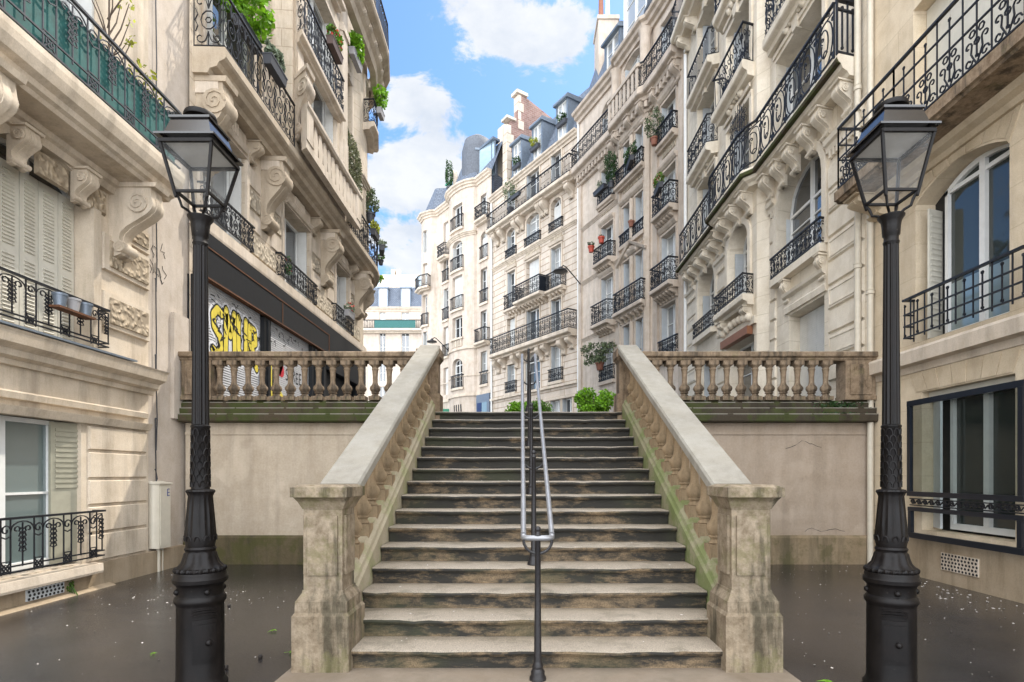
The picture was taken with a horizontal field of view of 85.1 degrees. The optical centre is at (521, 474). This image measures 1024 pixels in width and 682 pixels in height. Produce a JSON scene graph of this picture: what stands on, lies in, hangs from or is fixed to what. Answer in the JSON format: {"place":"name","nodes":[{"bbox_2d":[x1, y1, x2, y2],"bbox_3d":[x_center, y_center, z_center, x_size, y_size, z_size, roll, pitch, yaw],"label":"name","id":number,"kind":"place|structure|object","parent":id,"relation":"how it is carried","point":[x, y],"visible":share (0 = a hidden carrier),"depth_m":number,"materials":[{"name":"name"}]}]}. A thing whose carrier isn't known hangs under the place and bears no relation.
{"place":"outdoors","nodes":[
{"label":"outdoors","id":0,"kind":"place"},
{"bbox_2d":[367,0,622,274],"label":"sky","id":1,"kind":"structure","parent":0,"point":[456,66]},
{"bbox_2d":[0,564,1023,681],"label":"ground","id":2,"kind":"structure","parent":0,"point":[37,643],"depth_m":5.43,"materials":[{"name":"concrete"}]},
{"bbox_2d":[0,0,189,615],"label":"apartment building","id":3,"kind":"structure","parent":2,"relation":"on","point":[92,427],"depth_m":7.21,"materials":[{"name":"stone"}]},
{"bbox_2d":[0,415,53,571],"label":"window","id":4,"kind":"structure","parent":3,"relation":"in","point":[23,441],"depth_m":6.65,"materials":[{"name":"paint"}]},
{"bbox_2d":[0,137,69,198],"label":"window","id":5,"kind":"structure","parent":3,"relation":"in","point":[30,161],"depth_m":6.85,"materials":[{"name":"paint"}]},
{"bbox_2d":[47,304,95,319],"bbox_3d":[-5.490,-1.988,6.835,0.140,0.025,0.570,0,0,0],"label":"plant tray","id":6,"kind":"object","parent":3,"relation":"attached to","point":[67,310],"visible":1,"depth_m":6.79,"materials":[{"name":"brown wood"}]},
{"bbox_2d":[51,291,67,306],"bbox_3d":[-5.490,-2.079,6.640,0.164,0.155,0.160,0,0,0],"label":"flower pot","id":7,"kind":"object","parent":6,"relation":"on","point":[59,298],"visible":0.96,"depth_m":6.59,"materials":[{"name":"metal"}]},
{"bbox_2d":[66,297,81,311],"bbox_3d":[-5.490,-2.079,6.840,0.164,0.155,0.160,0,0,0],"label":"flower pot","id":8,"kind":"object","parent":6,"relation":"on","point":[73,303],"visible":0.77,"depth_m":6.79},
{"bbox_2d":[79,302,92,315],"bbox_3d":[-5.490,-2.079,7.030,0.164,0.155,0.160,0,0,0],"label":"flower pot","id":9,"kind":"object","parent":6,"relation":"on","point":[85,307],"visible":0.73,"depth_m":6.98,"materials":[{"name":"metal"}]},
{"bbox_2d":[60,0,93,34],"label":"window","id":10,"kind":"structure","parent":3,"relation":"in","point":[87,5],"depth_m":7.43,"materials":[{"name":"paint"}]},
{"bbox_2d":[92,0,136,62],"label":"potted shrub","id":11,"kind":"object","parent":3,"relation":"on","point":[131,43],"visible":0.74,"depth_m":7.21,"materials":[{"name":"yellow plant"}]},
{"bbox_2d":[128,58,161,104],"bbox_3d":[-5.245,-5.165,7.762,0.478,1.160,0.497,0,0,38],"label":"potted shrub","id":12,"kind":"object","parent":3,"relation":"on","point":[141,66],"visible":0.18,"depth_m":7.72,"materials":[{"name":"yellow plant"}]},
{"bbox_2d":[148,481,172,548],"bbox_3d":[-5.678,0.620,8.790,0.185,1.050,0.320,0,0,0],"label":"meter cabinet","id":13,"kind":"object","parent":3,"relation":"attached to","point":[159,514],"visible":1,"depth_m":8.66,"materials":[{"name":"plastic"}]},
{"bbox_2d":[153,106,242,681],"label":"street lamp","id":14,"kind":"object","parent":2,"relation":"on","point":[193,138],"visible":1,"depth_m":3.88,"materials":[{"name":"metal"}]},
{"bbox_2d":[192,618,216,664],"bbox_3d":[-2.166,1.145,3.826,0.151,0.300,0.061,0,0,-40],"label":"inspection door","id":15,"kind":"structure","parent":14,"relation":"in","point":[204,632],"depth_m":3.82,"materials":[{"name":"metal"}]},
{"bbox_2d":[183,423,363,563],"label":"retaining wall","id":16,"kind":"structure","parent":2,"relation":"on","point":[258,470],"depth_m":9.50,"materials":[{"name":"paint"}]},
{"bbox_2d":[178,351,415,422],"bbox_3d":[-3.696,-1.472,9.566,4.037,1.175,0.569,0,0,0],"label":"terrace balustrade","id":17,"kind":"object","parent":16,"relation":"on","point":[247,407],"visible":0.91,"depth_m":9.35,"materials":[{"name":"stone"}]},
{"bbox_2d":[275,412,800,681],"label":"staircase","id":18,"kind":"structure","parent":2,"relation":"on","point":[613,597],"depth_m":5.33,"materials":[{"name":"stone"}]},
{"bbox_2d":[290,345,443,672],"bbox_3d":[-1.533,-0.228,6.923,0.436,3.871,5.415,0,0,0],"label":"stair balustrade","id":19,"kind":"object","parent":18,"relation":"on","point":[350,504],"visible":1,"depth_m":4.78,"materials":[{"name":"stone"}]},
{"bbox_2d":[521,348,554,681],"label":"stair handrail","id":20,"kind":"object","parent":18,"relation":"on","point":[535,537],"visible":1,"depth_m":5.06,"materials":[{"name":"metal"}]},
{"bbox_2d":[613,345,784,672],"bbox_3d":[1.777,-0.228,6.923,0.436,3.871,5.415,0,0,0],"label":"stair balustrade","id":21,"kind":"object","parent":18,"relation":"on","point":[727,551],"visible":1,"depth_m":4.97,"materials":[{"name":"stone"}]},
{"bbox_2d":[689,423,866,563],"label":"retaining wall","id":22,"kind":"structure","parent":2,"relation":"on","point":[818,511],"depth_m":9.50,"materials":[{"name":"grey paint"}]},
{"bbox_2d":[642,351,878,422],"bbox_3d":[3.933,-1.472,9.566,4.023,1.175,0.569,0,0,0],"label":"terrace balustrade","id":23,"kind":"object","parent":22,"relation":"on","point":[855,381],"visible":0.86,"depth_m":9.34,"materials":[{"name":"stone"}]},
{"bbox_2d":[799,401,871,413],"bbox_3d":[5.322,-1.066,9.340,1.340,0.368,0.087,0,0,0],"label":"moss clump","id":24,"kind":"object","parent":23,"relation":"on","point":[838,405],"visible":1,"depth_m":9.35,"materials":[{"name":"green plant"}]},
{"bbox_2d":[846,96,941,681],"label":"street lamp","id":25,"kind":"object","parent":2,"relation":"on","point":[898,129],"visible":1,"depth_m":3.87,"materials":[{"name":"metal"}]},
{"bbox_2d":[882,620,907,665],"bbox_3d":[2.536,1.145,3.782,0.151,0.300,0.065,0,0,25],"label":"inspection door","id":26,"kind":"structure","parent":25,"relation":"in","point":[894,633],"depth_m":3.78,"materials":[{"name":"metal"}]},
{"bbox_2d":[834,0,1023,603],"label":"apartment building","id":27,"kind":"structure","parent":2,"relation":"on","point":[956,67],"depth_m":7.70,"materials":[{"name":"stone"}]},
{"bbox_2d":[927,0,1023,104],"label":"window","id":28,"kind":"structure","parent":27,"relation":"in","point":[939,6],"depth_m":7.84,"materials":[{"name":"glass"}]},
{"bbox_2d":[945,143,1009,332],"bbox_3d":[6.222,-3.145,7.480,0.095,2.320,1.320,0,0,0],"label":"window","id":29,"kind":"structure","parent":27,"relation":"in","point":[977,203],"depth_m":7.52,"materials":[{"name":"glass"}]},
{"bbox_2d":[950,388,1014,536],"bbox_3d":[6.192,-0.215,7.375,0.095,1.980,1.250,0,0,0],"label":"window","id":30,"kind":"structure","parent":27,"relation":"in","point":[982,426],"depth_m":7.42,"materials":[{"name":"paint"}]},
{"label":"upper street","id":31,"kind":"structure","parent":0,"visible":0},
{"bbox_2d":[187,0,389,400],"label":"apartment building","id":32,"kind":"structure","parent":31,"relation":"on","point":[297,196],"depth_m":12.92,"materials":[{"name":"stone"}]},
{"bbox_2d":[203,158,240,244],"bbox_3d":[-5.940,-5.580,10.738,0.320,1.950,1.598,0,0,0],"label":"window","id":33,"kind":"structure","parent":32,"relation":"in","point":[220,182],"depth_m":11.48,"materials":[{"name":"glass"}]},
{"bbox_2d":[207,0,257,76],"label":"window","id":34,"kind":"structure","parent":32,"relation":"in","point":[215,8],"depth_m":11.17,"materials":[{"name":"glass"}]},
{"bbox_2d":[220,0,275,54],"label":"potted vine","id":35,"kind":"object","parent":32,"relation":"attached to","point":[259,26],"visible":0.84,"depth_m":11.02,"materials":[{"name":"plant"}]},
{"bbox_2d":[261,38,287,87],"bbox_3d":[-5.049,-8.491,11.481,0.337,0.571,0.815,0,0,0],"label":"window box","id":36,"kind":"object","parent":32,"relation":"attached to","point":[273,60],"visible":1,"depth_m":11.35,"materials":[{"name":"plastic"}]},
{"bbox_2d":[285,219,306,298],"bbox_3d":[-5.940,-5.580,14.204,0.320,1.950,1.678,0,0,0],"label":"window","id":37,"kind":"structure","parent":32,"relation":"in","point":[295,242],"depth_m":14.99,"materials":[{"name":"glass"}]},
{"bbox_2d":[307,0,332,89],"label":"window","id":38,"kind":"structure","parent":32,"relation":"in","point":[323,25],"depth_m":15.31,"materials":[{"name":"glass"}]},
{"bbox_2d":[311,82,332,142],"bbox_3d":[-5.410,-9.480,14.667,0.320,1.950,1.828,0,0,0],"label":"window","id":39,"kind":"structure","parent":32,"relation":"in","point":[319,106],"depth_m":15.53,"materials":[{"name":"glass"}]},
{"bbox_2d":[325,22,343,64],"bbox_3d":[-4.922,-11.426,14.715,0.352,0.642,0.893,0,0,0],"label":"window box","id":40,"kind":"object","parent":32,"relation":"attached to","point":[334,44],"visible":1,"depth_m":14.58,"materials":[{"name":"plastic"}]},
{"bbox_2d":[337,275,345,330],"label":"window","id":41,"kind":"structure","parent":32,"relation":"in","point":[341,281],"depth_m":18.38,"materials":[{"name":"glass"}]},
{"bbox_2d":[343,302,354,319],"bbox_3d":[-5.531,-5.285,17.905,0.386,0.500,0.692,0,0,0],"label":"window box","id":42,"kind":"object","parent":32,"relation":"attached to","point":[349,312],"visible":1,"depth_m":17.78,"materials":[{"name":"grey plant"}]},
{"bbox_2d":[348,128,362,219],"bbox_3d":[-5.270,-9.418,17.377,0.417,2.467,1.926,0,0,0],"label":"hanging creeper","id":43,"kind":"object","parent":32,"relation":"hanging from","point":[354,154],"visible":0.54,"depth_m":17.38,"materials":[{"name":"plant"}]},
{"bbox_2d":[348,30,364,72],"bbox_3d":[-5.216,-13.403,17.558,0.655,0.935,1.094,0,0,0],"label":"window box","id":44,"kind":"object","parent":32,"relation":"attached to","point":[356,49],"visible":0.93,"depth_m":17.34,"materials":[{"name":"green plant"}]},
{"bbox_2d":[366,186,379,222],"bbox_3d":[-5.289,-9.427,19.616,0.628,1.083,0.871,0,0,0],"label":"potted shrub","id":45,"kind":"object","parent":32,"relation":"on","point":[370,215],"visible":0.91,"depth_m":19.52,"materials":[{"name":"green plant"}]},
{"bbox_2d":[369,220,380,240],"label":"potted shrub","id":46,"kind":"object","parent":32,"relation":"attached to","point":[375,228],"visible":1,"depth_m":19.24,"materials":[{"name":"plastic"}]},
{"bbox_2d":[372,84,388,120],"bbox_3d":[-4.974,-13.236,19.787,0.638,1.102,0.635,0,0,-36],"label":"window box","id":47,"kind":"object","parent":32,"relation":"attached to","point":[381,102],"visible":0.97,"depth_m":19.70,"materials":[{"name":"green plant"}]},
{"bbox_2d":[363,269,421,400],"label":"apartment building","id":48,"kind":"structure","parent":31,"relation":"on","point":[392,320],"depth_m":70.00,"materials":[{"name":"stone"}]},
{"bbox_2d":[402,334,408,350],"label":"window","id":49,"kind":"structure","parent":48,"relation":"in","point":[405,337],"depth_m":70.27,"materials":[{"name":"paint"}]},
{"bbox_2d":[415,124,505,411],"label":"apartment building","id":50,"kind":"structure","parent":31,"relation":"on","point":[454,289],"depth_m":38.04,"materials":[{"name":"stone"}]},
{"bbox_2d":[444,287,448,317],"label":"window","id":51,"kind":"structure","parent":50,"relation":"in","point":[446,292],"depth_m":41.32,"materials":[{"name":"paint"}]},
{"bbox_2d":[445,160,453,189],"bbox_3d":[-5.077,-21.053,39.366,0.683,2.336,0.638,0,0,0],"label":"potted conifer","id":52,"kind":"object","parent":50,"relation":"on","point":[449,167],"visible":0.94,"depth_m":39.24,"materials":[{"name":"plant"}]},
{"bbox_2d":[453,242,461,269],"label":"window","id":53,"kind":"structure","parent":50,"relation":"in","point":[455,263],"depth_m":38.88,"materials":[{"name":"paint"}]},
{"bbox_2d":[455,276,461,307],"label":"window","id":54,"kind":"structure","parent":50,"relation":"in","point":[458,282],"depth_m":38.68,"materials":[{"name":"paint"}]},
{"bbox_2d":[482,351,486,383],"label":"window","id":55,"kind":"structure","parent":50,"relation":"in","point":[484,355],"depth_m":37.37,"materials":[{"name":"glass"}]},
{"bbox_2d":[482,310,486,339],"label":"window","id":56,"kind":"structure","parent":50,"relation":"in","point":[484,315],"depth_m":37.37,"materials":[{"name":"paint"}]},
{"bbox_2d":[483,269,486,300],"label":"window","id":57,"kind":"structure","parent":50,"relation":"in","point":[485,271],"depth_m":37.28,"materials":[{"name":"paint"}]},
{"bbox_2d":[504,401,535,411],"bbox_3d":[-0.025,-1.419,13.006,0.740,0.642,0.658,0,0,44],"label":"shrub","id":58,"kind":"object","parent":31,"relation":"on","point":[514,406],"visible":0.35,"depth_m":12.89,"materials":[{"name":"green plant"}]},
{"bbox_2d":[485,88,588,411],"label":"apartment building","id":59,"kind":"structure","parent":31,"relation":"on","point":[532,232],"depth_m":31.92,"materials":[{"name":"stone"}]},
{"bbox_2d":[502,178,517,208],"bbox_3d":[-0.638,-16.730,33.563,1.008,2.089,1.036,0,0,0],"label":"potted shrub","id":60,"kind":"object","parent":59,"relation":"on","point":[506,190],"visible":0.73,"depth_m":33.60,"materials":[{"name":"green plant"}]},
{"bbox_2d":[508,365,514,392],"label":"window","id":61,"kind":"structure","parent":59,"relation":"in","point":[511,371],"depth_m":34.61,"materials":[{"name":"glass"}]},
{"bbox_2d":[508,272,514,306],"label":"window","id":62,"kind":"structure","parent":59,"relation":"in","point":[511,277],"depth_m":34.61,"materials":[{"name":"glass"}]},
{"bbox_2d":[526,353,539,390],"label":"window","id":63,"kind":"structure","parent":59,"relation":"in","point":[532,366],"depth_m":32.76,"materials":[{"name":"glass"}]},
{"bbox_2d":[527,308,538,340],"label":"window","id":64,"kind":"structure","parent":59,"relation":"in","point":[532,316],"depth_m":32.82,"materials":[{"name":"glass"}]},
{"bbox_2d":[527,214,538,244],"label":"window","id":65,"kind":"structure","parent":59,"relation":"in","point":[533,226],"depth_m":32.76,"materials":[{"name":"glass"}]},
{"bbox_2d":[527,170,538,195],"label":"window","id":66,"kind":"structure","parent":59,"relation":"in","point":[534,187],"depth_m":32.67,"materials":[{"name":"glass"}]},
{"bbox_2d":[529,259,538,294],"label":"window","id":67,"kind":"structure","parent":59,"relation":"in","point":[534,266],"depth_m":32.58,"materials":[{"name":"paint"}]},
{"bbox_2d":[529,137,539,152],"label":"window box","id":68,"kind":"object","parent":59,"relation":"attached to","point":[534,146],"visible":1,"depth_m":31.95,"materials":[{"name":"plastic"}]},
{"bbox_2d":[551,347,560,381],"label":"window","id":69,"kind":"structure","parent":59,"relation":"in","point":[555,351],"depth_m":30.84,"materials":[{"name":"paint"}]},
{"bbox_2d":[551,299,560,332],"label":"window","id":70,"kind":"structure","parent":59,"relation":"in","point":[555,305],"depth_m":30.84,"materials":[{"name":"glass"}]},
{"bbox_2d":[551,247,560,288],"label":"window","id":71,"kind":"structure","parent":59,"relation":"in","point":[555,254],"depth_m":30.84,"materials":[{"name":"glass"}]},
{"bbox_2d":[551,153,560,181],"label":"window","id":72,"kind":"structure","parent":59,"relation":"in","point":[553,159],"depth_m":30.84,"materials":[{"name":"glass"}]},
{"bbox_2d":[554,199,560,226],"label":"window","id":73,"kind":"structure","parent":59,"relation":"in","point":[557,210],"depth_m":30.69,"materials":[{"name":"glass"}]},
{"bbox_2d":[556,111,567,128],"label":"window box","id":74,"kind":"object","parent":59,"relation":"attached to","point":[561,123],"visible":1,"depth_m":29.89,"materials":[{"name":"plastic"}]},
{"bbox_2d":[563,398,571,411],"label":"window","id":75,"kind":"structure","parent":59,"relation":"in","point":[567,403],"depth_m":30.03,"materials":[{"name":"glass"}]},
{"bbox_2d":[531,398,554,411],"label":"shrub","id":76,"kind":"object","parent":31,"relation":"on","point":[545,408],"visible":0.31,"depth_m":13.48,"materials":[{"name":"green plant"}]},
{"bbox_2d":[574,387,615,411],"bbox_3d":[1.608,-1.486,12.105,0.935,0.816,0.801,0,0,0],"label":"shrub","id":77,"kind":"object","parent":31,"relation":"on","point":[602,402],"visible":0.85,"depth_m":11.94,"materials":[{"name":"green plant"}]},
{"bbox_2d":[570,0,683,411],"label":"apartment building","id":78,"kind":"structure","parent":31,"relation":"on","point":[630,289],"depth_m":23.74,"materials":[{"name":"beige stone"}]},
{"bbox_2d":[553,265,580,284],"bbox_3d":[2.390,-9.937,28.074,1.611,1.258,0.748,0,0,-12],"label":"wall lantern","id":79,"kind":"object","parent":78,"relation":"attached to","point":[560,270],"depth_m":28.04,"materials":[{"name":"metal"}]},
{"bbox_2d":[580,341,616,370],"bbox_3d":[3.623,-5.586,26.336,1.376,1.302,2.151,0,0,-12],"label":"potted olive","id":80,"kind":"object","parent":78,"relation":"on","point":[598,360],"visible":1,"depth_m":26.04,"materials":[{"name":"plant"}]},
{"bbox_2d":[593,180,606,196],"bbox_3d":[3.710,-13.637,26.455,0.367,0.503,1.038,0,0,-15],"label":"window box","id":81,"kind":"object","parent":78,"relation":"attached to","point":[601,188],"visible":1,"depth_m":26.32,"materials":[{"name":"plastic"}]},
{"bbox_2d":[601,344,612,380],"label":"window","id":82,"kind":"structure","parent":78,"relation":"in","point":[608,356],"depth_m":26.68,"materials":[{"name":"glass"}]},
{"bbox_2d":[601,276,612,319],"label":"window","id":83,"kind":"structure","parent":78,"relation":"in","point":[606,285],"depth_m":26.80,"materials":[{"name":"glass"}]},
{"bbox_2d":[601,224,612,257],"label":"window","id":84,"kind":"structure","parent":78,"relation":"in","point":[608,233],"depth_m":26.76,"materials":[{"name":"glass"}]},
{"bbox_2d":[603,151,618,188],"bbox_3d":[4.020,-13.685,24.957,0.665,1.700,0.657,0,0,-24],"label":"potted conifer","id":85,"kind":"object","parent":78,"relation":"on","point":[613,167],"visible":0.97,"depth_m":24.86,"materials":[{"name":"plant"}]},
{"bbox_2d":[624,264,628,307],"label":"window","id":86,"kind":"structure","parent":78,"relation":"in","point":[626,266],"depth_m":24.64,"materials":[{"name":"glass"}]},
{"bbox_2d":[624,208,628,239],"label":"window","id":87,"kind":"structure","parent":78,"relation":"in","point":[626,211],"depth_m":24.64,"materials":[{"name":"glass"}]},
{"bbox_2d":[623,139,636,170],"bbox_3d":[4.563,-13.362,23.437,0.503,0.753,1.496,0,0,0],"label":"window box","id":88,"kind":"object","parent":78,"relation":"attached to","point":[629,159],"visible":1,"depth_m":23.12,"materials":[{"name":"plastic"}]},
{"bbox_2d":[636,318,642,350],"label":"window","id":89,"kind":"structure","parent":78,"relation":"in","point":[639,324],"depth_m":23.68,"materials":[{"name":"glass"}]},
{"bbox_2d":[636,250,642,298],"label":"window","id":90,"kind":"structure","parent":78,"relation":"in","point":[639,259],"depth_m":23.68,"materials":[{"name":"glass"}]},
{"bbox_2d":[636,191,642,231],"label":"window","id":91,"kind":"structure","parent":78,"relation":"in","point":[639,201],"depth_m":23.68,"materials":[{"name":"glass"}]},
{"bbox_2d":[636,126,642,161],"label":"window","id":92,"kind":"structure","parent":78,"relation":"in","point":[639,137],"depth_m":23.68,"materials":[{"name":"glass"}]},
{"bbox_2d":[644,106,664,146],"bbox_3d":[5.263,-13.708,21.976,0.834,1.446,0.859,0,0,0],"label":"potted shrub","id":93,"kind":"object","parent":78,"relation":"on","point":[653,139],"visible":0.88,"depth_m":21.90,"materials":[{"name":"green plant"}]},
{"bbox_2d":[653,171,664,196],"bbox_3d":[5.236,-11.113,21.290,0.460,0.656,0.865,0,0,0],"label":"window box","id":94,"kind":"object","parent":78,"relation":"attached to","point":[658,186],"visible":1,"depth_m":21.09,"materials":[{"name":"plastic"}]},
{"bbox_2d":[662,304,674,350],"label":"window","id":95,"kind":"structure","parent":78,"relation":"in","point":[668,315],"depth_m":21.99,"materials":[{"name":"glass"}]},
{"bbox_2d":[662,232,674,281],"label":"window","id":96,"kind":"structure","parent":78,"relation":"in","point":[668,245],"depth_m":21.97,"materials":[{"name":"glass"}]},
{"bbox_2d":[662,169,674,203],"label":"window","id":97,"kind":"structure","parent":78,"relation":"in","point":[672,175],"depth_m":21.89,"materials":[{"name":"glass"}]},
{"bbox_2d":[662,99,674,137],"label":"window","id":98,"kind":"structure","parent":78,"relation":"in","point":[665,112],"depth_m":21.97,"materials":[{"name":"glass"}]},
{"bbox_2d":[670,0,866,400],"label":"apartment building","id":99,"kind":"structure","parent":31,"relation":"on","point":[774,235],"depth_m":13.02,"materials":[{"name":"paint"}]},
{"bbox_2d":[704,364,709,400],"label":"window","id":100,"kind":"structure","parent":99,"relation":"in","point":[706,369],"depth_m":18.44,"materials":[{"name":"glass"}]},
{"bbox_2d":[703,273,713,331],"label":"window","id":101,"kind":"structure","parent":99,"relation":"in","point":[708,301],"depth_m":18.59,"materials":[{"name":"paint"}]},
{"bbox_2d":[703,184,713,232],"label":"window","id":102,"kind":"structure","parent":99,"relation":"in","point":[705,191],"depth_m":18.59,"materials":[{"name":"glass"}]},
{"bbox_2d":[703,101,713,142],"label":"window","id":103,"kind":"structure","parent":99,"relation":"in","point":[705,110],"depth_m":18.59,"materials":[{"name":"glass"}]},
{"bbox_2d":[703,17,715,63],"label":"window","id":104,"kind":"structure","parent":99,"relation":"in","point":[710,35],"depth_m":18.59,"materials":[{"name":"glass"}]},
{"bbox_2d":[729,104,747,180],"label":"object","id":105,"kind":"object","parent":99,"relation":"attached to","point":[739,119],"visible":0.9,"depth_m":13.87,"materials":[{"name":"metal"}]},
{"bbox_2d":[735,236,746,298],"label":"window","id":106,"kind":"structure","parent":99,"relation":"in","point":[740,259],"depth_m":15.20,"materials":[{"name":"glass"}]},
{"bbox_2d":[734,121,748,179],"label":"window","id":107,"kind":"structure","parent":99,"relation":"in","point":[747,143],"depth_m":15.28,"materials":[{"name":"glass"}]},
{"bbox_2d":[734,20,748,70],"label":"window","id":108,"kind":"structure","parent":99,"relation":"in","point":[747,28],"depth_m":15.28,"materials":[{"name":"glass"}]},
{"bbox_2d":[740,342,753,396],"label":"window","id":109,"kind":"structure","parent":99,"relation":"in","point":[750,347],"depth_m":15.02,"materials":[{"name":"glass"}]},
{"bbox_2d":[786,154,820,267],"bbox_3d":[6.220,-5.680,12.089,0.320,2.350,1.990,0,0,0],"label":"window","id":110,"kind":"structure","parent":99,"relation":"in","point":[806,201],"depth_m":12.41,"materials":[{"name":"glass"}]},
{"bbox_2d":[786,25,821,121],"bbox_3d":[6.220,-8.440,12.089,0.320,2.230,1.990,0,0,0],"label":"window","id":111,"kind":"structure","parent":99,"relation":"in","point":[805,86],"depth_m":12.50,"materials":[{"name":"glass"}]},
{"bbox_2d":[800,305,823,396],"bbox_3d":[6.263,-2.320,11.977,0.035,2.390,1.072,0,0,0],"label":"window","id":112,"kind":"structure","parent":99,"relation":"in","point":[812,323],"depth_m":11.92,"materials":[{"name":"paint"}]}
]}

